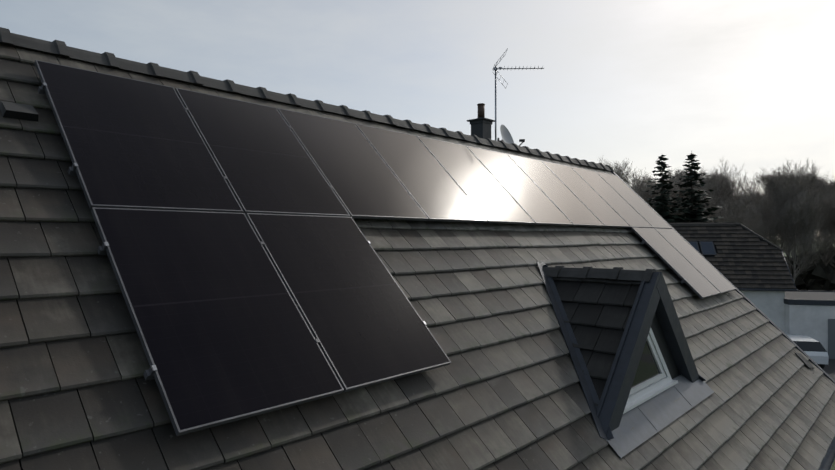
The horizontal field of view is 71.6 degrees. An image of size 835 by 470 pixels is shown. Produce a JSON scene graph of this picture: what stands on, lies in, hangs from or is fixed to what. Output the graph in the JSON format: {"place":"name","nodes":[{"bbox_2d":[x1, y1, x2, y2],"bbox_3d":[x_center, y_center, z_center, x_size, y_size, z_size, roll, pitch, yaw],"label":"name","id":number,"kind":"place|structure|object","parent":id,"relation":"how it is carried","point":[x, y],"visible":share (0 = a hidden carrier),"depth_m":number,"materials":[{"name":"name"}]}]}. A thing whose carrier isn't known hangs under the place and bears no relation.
{"place":"outdoors","nodes":[
{"label":"outdoors","id":0,"kind":"place"},
{"bbox_2d":[0,0,834,239],"label":"sky","id":1,"kind":"structure","parent":0,"point":[749,85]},
{"bbox_2d":[741,291,784,332],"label":"neighbour walls","id":2,"kind":"structure","parent":0,"point":[770,305],"depth_m":33.27,"materials":[{"name":"white paint"}]},
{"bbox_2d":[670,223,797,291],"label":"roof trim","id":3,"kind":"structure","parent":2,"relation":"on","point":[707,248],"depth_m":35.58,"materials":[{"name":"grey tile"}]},
{"bbox_2d":[669,222,795,288],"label":"neighbour roof","id":4,"kind":"structure","parent":3,"relation":"on","point":[742,258],"depth_m":34.74,"materials":[{"name":"grey tile"}]},
{"bbox_2d":[773,240,834,469],"bbox_3d":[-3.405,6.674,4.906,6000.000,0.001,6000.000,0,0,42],"label":"ground","id":5,"kind":"structure","parent":0,"point":[833,466],"depth_m":239.66,"materials":[{"name":"green plant"}]},
{"bbox_2d":[598,160,644,189],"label":"bare tree","id":6,"kind":"object","parent":5,"relation":"on","point":[618,171],"visible":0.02,"depth_m":77.15,"materials":[{"name":"brown plant"}]},
{"bbox_2d":[627,169,672,194],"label":"bare tree","id":7,"kind":"object","parent":5,"relation":"on","point":[642,179],"visible":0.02,"depth_m":107.30,"materials":[{"name":"brown plant"}]},
{"bbox_2d":[624,172,686,222],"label":"bare tree","id":8,"kind":"object","parent":5,"relation":"on","point":[643,196],"visible":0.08,"depth_m":47.92,"materials":[{"name":"brown plant"}]},
{"bbox_2d":[646,155,687,222],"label":"conifer","id":9,"kind":"object","parent":5,"relation":"on","point":[661,202],"visible":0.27,"depth_m":44.45,"materials":[{"name":"green plant"}]},
{"bbox_2d":[647,168,708,189],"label":"bare tree","id":10,"kind":"object","parent":5,"relation":"on","point":[676,175],"depth_m":93.22,"materials":[{"name":"brown plant"}]},
{"bbox_2d":[653,169,729,221],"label":"bare tree","id":11,"kind":"object","parent":5,"relation":"on","point":[708,192],"visible":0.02,"depth_m":60.35,"materials":[{"name":"brown plant"}]},
{"bbox_2d":[640,170,746,221],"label":"bare tree","id":12,"kind":"object","parent":5,"relation":"on","point":[684,189],"visible":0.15,"depth_m":48.43,"materials":[{"name":"brown plant"}]},
{"bbox_2d":[672,153,723,222],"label":"conifer","id":13,"kind":"object","parent":5,"relation":"on","point":[696,215],"visible":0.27,"depth_m":45.00,"materials":[{"name":"green plant"}]},
{"bbox_2d":[686,166,743,200],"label":"bare tree","id":14,"kind":"object","parent":5,"relation":"on","point":[733,191],"depth_m":74.12,"materials":[{"name":"brown plant"}]},
{"bbox_2d":[672,159,765,216],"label":"bare tree","id":15,"kind":"object","parent":5,"relation":"on","point":[724,187],"visible":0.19,"depth_m":63.84,"materials":[{"name":"brown plant"}]},
{"bbox_2d":[707,195,766,235],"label":"bare tree","id":16,"kind":"object","parent":5,"relation":"on","point":[735,211],"visible":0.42,"depth_m":52.49,"materials":[{"name":"brown plant"}]},
{"bbox_2d":[714,187,760,225],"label":"bare tree","id":17,"kind":"object","parent":5,"relation":"on","point":[739,200],"depth_m":67.37,"materials":[{"name":"brown plant"}]},
{"bbox_2d":[714,168,761,219],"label":"bare tree","id":18,"kind":"object","parent":5,"relation":"on","point":[737,188],"visible":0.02,"depth_m":74.61,"materials":[{"name":"brown plant"}]},
{"bbox_2d":[715,195,775,233],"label":"bare tree","id":19,"kind":"object","parent":5,"relation":"on","point":[752,215],"visible":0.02,"depth_m":60.50,"materials":[{"name":"brown plant"}]},
{"bbox_2d":[732,186,766,206],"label":"bare tree","id":20,"kind":"object","parent":5,"relation":"on","point":[751,192],"depth_m":93.46,"materials":[{"name":"brown plant"}]},
{"bbox_2d":[745,191,769,233],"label":"bare tree","id":21,"kind":"object","parent":5,"relation":"on","point":[757,205],"visible":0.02,"depth_m":78.28,"materials":[{"name":"brown plant"}]},
{"bbox_2d":[727,157,834,262],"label":"bare tree","id":22,"kind":"object","parent":5,"relation":"on","point":[786,184],"visible":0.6,"depth_m":57.01,"materials":[{"name":"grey plant"}]},
{"bbox_2d":[747,161,823,199],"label":"bare tree","id":23,"kind":"object","parent":5,"relation":"on","point":[790,175],"depth_m":106.04,"materials":[{"name":"brown plant"}]},
{"bbox_2d":[747,175,830,274],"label":"bare tree","id":24,"kind":"object","parent":5,"relation":"on","point":[779,242],"visible":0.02,"depth_m":68.66,"materials":[{"name":"brown plant"}]},
{"bbox_2d":[750,190,834,282],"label":"bare tree","id":25,"kind":"object","parent":5,"relation":"on","point":[794,214],"visible":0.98,"depth_m":54.13,"materials":[{"name":"grey plant"}]},
{"bbox_2d":[784,249,834,290],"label":"undergrowth","id":26,"kind":"object","parent":5,"relation":"on","point":[818,276],"visible":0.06,"depth_m":57.34,"materials":[{"name":"plant"}]},
{"bbox_2d":[795,160,834,265],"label":"bare tree","id":27,"kind":"object","parent":5,"relation":"on","point":[822,182],"visible":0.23,"depth_m":66.56,"materials":[{"name":"brown plant"}]},
{"bbox_2d":[798,187,834,266],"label":"bare tree","id":28,"kind":"object","parent":5,"relation":"on","point":[830,224],"visible":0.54,"depth_m":58.75,"materials":[{"name":"brown plant"}]},
{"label":"house walls","id":29,"kind":"object","parent":5,"relation":"on","visible":0},
{"bbox_2d":[0,27,613,171],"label":"ridge","id":30,"kind":"structure","parent":29,"relation":"on","point":[62,49],"depth_m":6.42,"materials":[{"name":"tile"}]},
{"bbox_2d":[467,103,494,138],"bbox_3d":[1.177,-1.676,10.716,0.380,1.490,0.380,0,0,42],"label":"chimney","id":31,"kind":"object","parent":29,"relation":"on","point":[481,124],"visible":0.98,"depth_m":10.64,"materials":[{"name":"metal"}]},
{"bbox_2d":[497,125,524,145],"bbox_3d":[1.816,-1.538,11.311,0.479,1.253,0.462,0,0,-4],"label":"satellite dish","id":32,"kind":"object","parent":29,"relation":"on","point":[506,135],"visible":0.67,"depth_m":11.41,"materials":[{"name":"grey metal"}]},
{"bbox_2d":[493,48,543,140],"bbox_3d":[1.925,-2.303,11.065,0.980,2.427,0.380,0,0,2],"label":"tv antenna","id":33,"kind":"object","parent":29,"relation":"on","point":[495,68],"visible":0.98,"depth_m":11.07,"materials":[{"name":"metal"}]},
{"bbox_2d":[610,171,834,382],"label":"verge trim","id":34,"kind":"structure","parent":29,"relation":"attached to","point":[787,337],"depth_m":11.66,"materials":[{"name":"metal"}]},
{"bbox_2d":[819,437,834,469],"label":"gutter","id":35,"kind":"object","parent":29,"relation":"attached to","point":[827,461],"depth_m":8.17,"materials":[{"name":"metal"}]},
{"bbox_2d":[784,290,834,358],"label":"neighbour garage","id":36,"kind":"structure","parent":0,"point":[810,313],"depth_m":32.27,"materials":[{"name":"white paint"}]},
{"bbox_2d":[822,359,834,379],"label":"driveway","id":37,"kind":"structure","parent":0,"point":[829,368],"depth_m":29.58,"materials":[{"name":"grey"}]},
{"bbox_2d":[786,334,828,367],"bbox_3d":[20.100,6.081,31.110,1.820,1.462,4.200,0,0,13],"label":"parked car","id":38,"kind":"object","parent":37,"relation":"on","point":[814,350],"visible":0.31,"depth_m":29.30,"materials":[{"name":"white paint"}]},
{"bbox_3d":[-2.090,0.713,6.448,9.341,4.702,20.000,0,0,42],"label":"roof deck","id":39,"kind":"object","parent":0,"visible":0},
{"bbox_2d":[0,44,834,469],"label":"roof tiles","id":40,"kind":"object","parent":39,"relation":"on","point":[502,390],"visible":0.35,"depth_m":4.58,"materials":[{"name":"grey tile"}]},
{"bbox_2d":[0,101,38,121],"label":"vent tile","id":41,"kind":"object","parent":40,"relation":"on","point":[18,111],"visible":1,"depth_m":4.23,"materials":[{"name":"black tile"}]},
{"bbox_2d":[38,82,720,379],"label":"panel mounting clamps","id":42,"kind":"object","parent":40,"relation":"on","point":[152,369],"visible":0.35,"depth_m":4.04,"materials":[{"name":"metal"}]},
{"bbox_2d":[34,60,242,212],"bbox_3d":[-2.257,-0.781,4.689,1.134,0.058,1.722,0,44,-48],"label":"solar panel","id":43,"kind":"object","parent":42,"relation":"on","point":[133,144],"visible":0.95,"depth_m":4.59,"materials":[{"name":"black glass"}]},
{"bbox_2d":[91,207,343,435],"bbox_3d":[-1.336,0.446,3.864,1.134,0.058,1.722,0,44,-48],"label":"solar panel","id":44,"kind":"object","parent":42,"relation":"on","point":[224,332],"visible":0.98,"depth_m":3.74,"materials":[{"name":"black glass"}]},
{"bbox_2d":[175,88,349,216],"bbox_3d":[-1.491,-0.776,5.552,1.134,0.058,1.722,0,44,-48],"label":"solar panel","id":45,"kind":"object","parent":42,"relation":"on","point":[265,163],"visible":0.91,"depth_m":5.46,"materials":[{"name":"black glass"}]},
{"bbox_2d":[246,213,450,391],"bbox_3d":[-0.570,0.451,4.726,1.134,0.058,1.722,0,44,-48],"label":"solar panel","id":46,"kind":"object","parent":42,"relation":"on","point":[367,326],"visible":0.93,"depth_m":4.62,"materials":[{"name":"black glass"}]},
{"bbox_2d":[277,108,428,220],"bbox_3d":[-0.725,-0.770,6.414,1.134,0.058,1.722,0,44,-48],"label":"solar panel","id":47,"kind":"object","parent":42,"relation":"on","point":[360,177],"visible":0.93,"depth_m":6.33,"materials":[{"name":"black glass"}]},
{"bbox_2d":[355,124,487,222],"bbox_3d":[0.042,-0.765,7.277,1.134,0.058,1.722,0,44,-48],"label":"solar panel","id":48,"kind":"object","parent":42,"relation":"attached to","point":[426,180],"visible":0.93,"depth_m":7.20,"materials":[{"name":"black glass"}]},
{"bbox_2d":[417,136,534,224],"bbox_3d":[0.808,-0.760,8.140,1.134,0.058,1.722,0,44,-48],"label":"solar panel","id":49,"kind":"object","parent":42,"relation":"attached to","point":[480,185],"visible":0.93,"depth_m":8.07,"materials":[{"name":"black glass"}]},
{"bbox_2d":[467,146,572,225],"bbox_3d":[1.575,-0.755,9.003,1.134,0.058,1.722,0,44,-48],"label":"solar panel","id":50,"kind":"object","parent":42,"relation":"attached to","point":[525,192],"visible":0.95,"depth_m":8.94,"materials":[{"name":"black glass"}]},
{"bbox_2d":[507,154,604,226],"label":"solar panel","id":51,"kind":"object","parent":42,"relation":"attached to","point":[555,190],"visible":0.95,"depth_m":9.80,"materials":[{"name":"black glass"}]},
{"bbox_2d":[542,161,630,227],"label":"solar panel","id":52,"kind":"object","parent":42,"relation":"attached to","point":[587,195],"visible":0.93,"depth_m":10.67,"materials":[{"name":"black glass"}]},
{"bbox_2d":[571,167,652,227],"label":"solar panel","id":53,"kind":"object","parent":42,"relation":"attached to","point":[629,214],"visible":0.91,"depth_m":11.54,"materials":[{"name":"black glass"}]},
{"bbox_2d":[597,172,671,228],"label":"solar panel","id":54,"kind":"object","parent":42,"relation":"on","point":[637,203],"visible":0.91,"depth_m":12.40,"materials":[{"name":"black glass"}]},
{"bbox_2d":[631,227,720,298],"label":"solar panel","id":55,"kind":"object","parent":42,"relation":"on","point":[699,284],"visible":1,"depth_m":10.68,"materials":[{"name":"black glass"}]},
{"bbox_2d":[654,228,735,293],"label":"solar panel","id":56,"kind":"object","parent":42,"relation":"on","point":[703,266],"visible":0.95,"depth_m":11.58,"materials":[{"name":"black glass"}]},
{"bbox_2d":[543,266,655,280],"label":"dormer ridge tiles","id":57,"kind":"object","parent":40,"relation":"on","point":[619,273],"depth_m":6.85,"materials":[{"name":"tile"}]},
{"bbox_2d":[537,261,705,440],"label":"dormer trim","id":58,"kind":"structure","parent":40,"relation":"on","point":[607,412],"depth_m":6.15,"materials":[{"name":"grey metal"}]},
{"bbox_2d":[552,277,640,405],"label":"dormer tiles","id":59,"kind":"object","parent":58,"relation":"on","point":[597,310],"visible":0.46,"depth_m":6.44,"materials":[{"name":"grey tile"}]},
{"bbox_2d":[623,313,679,413],"bbox_3d":[2.635,1.148,6.528,0.150,1.282,2.643,0,0,42],"label":"window","id":60,"kind":"structure","parent":40,"relation":"attached to","point":[657,372],"depth_m":6.57,"materials":[{"name":"white"}]},
{"bbox_2d":[607,375,713,458],"bbox_3d":[2.732,1.891,6.438,0.272,0.272,3.000,0,0,42],"label":"window flashing","id":61,"kind":"object","parent":40,"relation":"on","point":[649,418],"visible":0.79,"depth_m":6.20,"materials":[{"name":"metal"}]},
{"bbox_2d":[795,353,813,368],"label":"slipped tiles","id":62,"kind":"object","parent":40,"relation":"on","point":[803,359],"visible":1,"depth_m":10.82,"materials":[{"name":"grey tile"}]}
]}

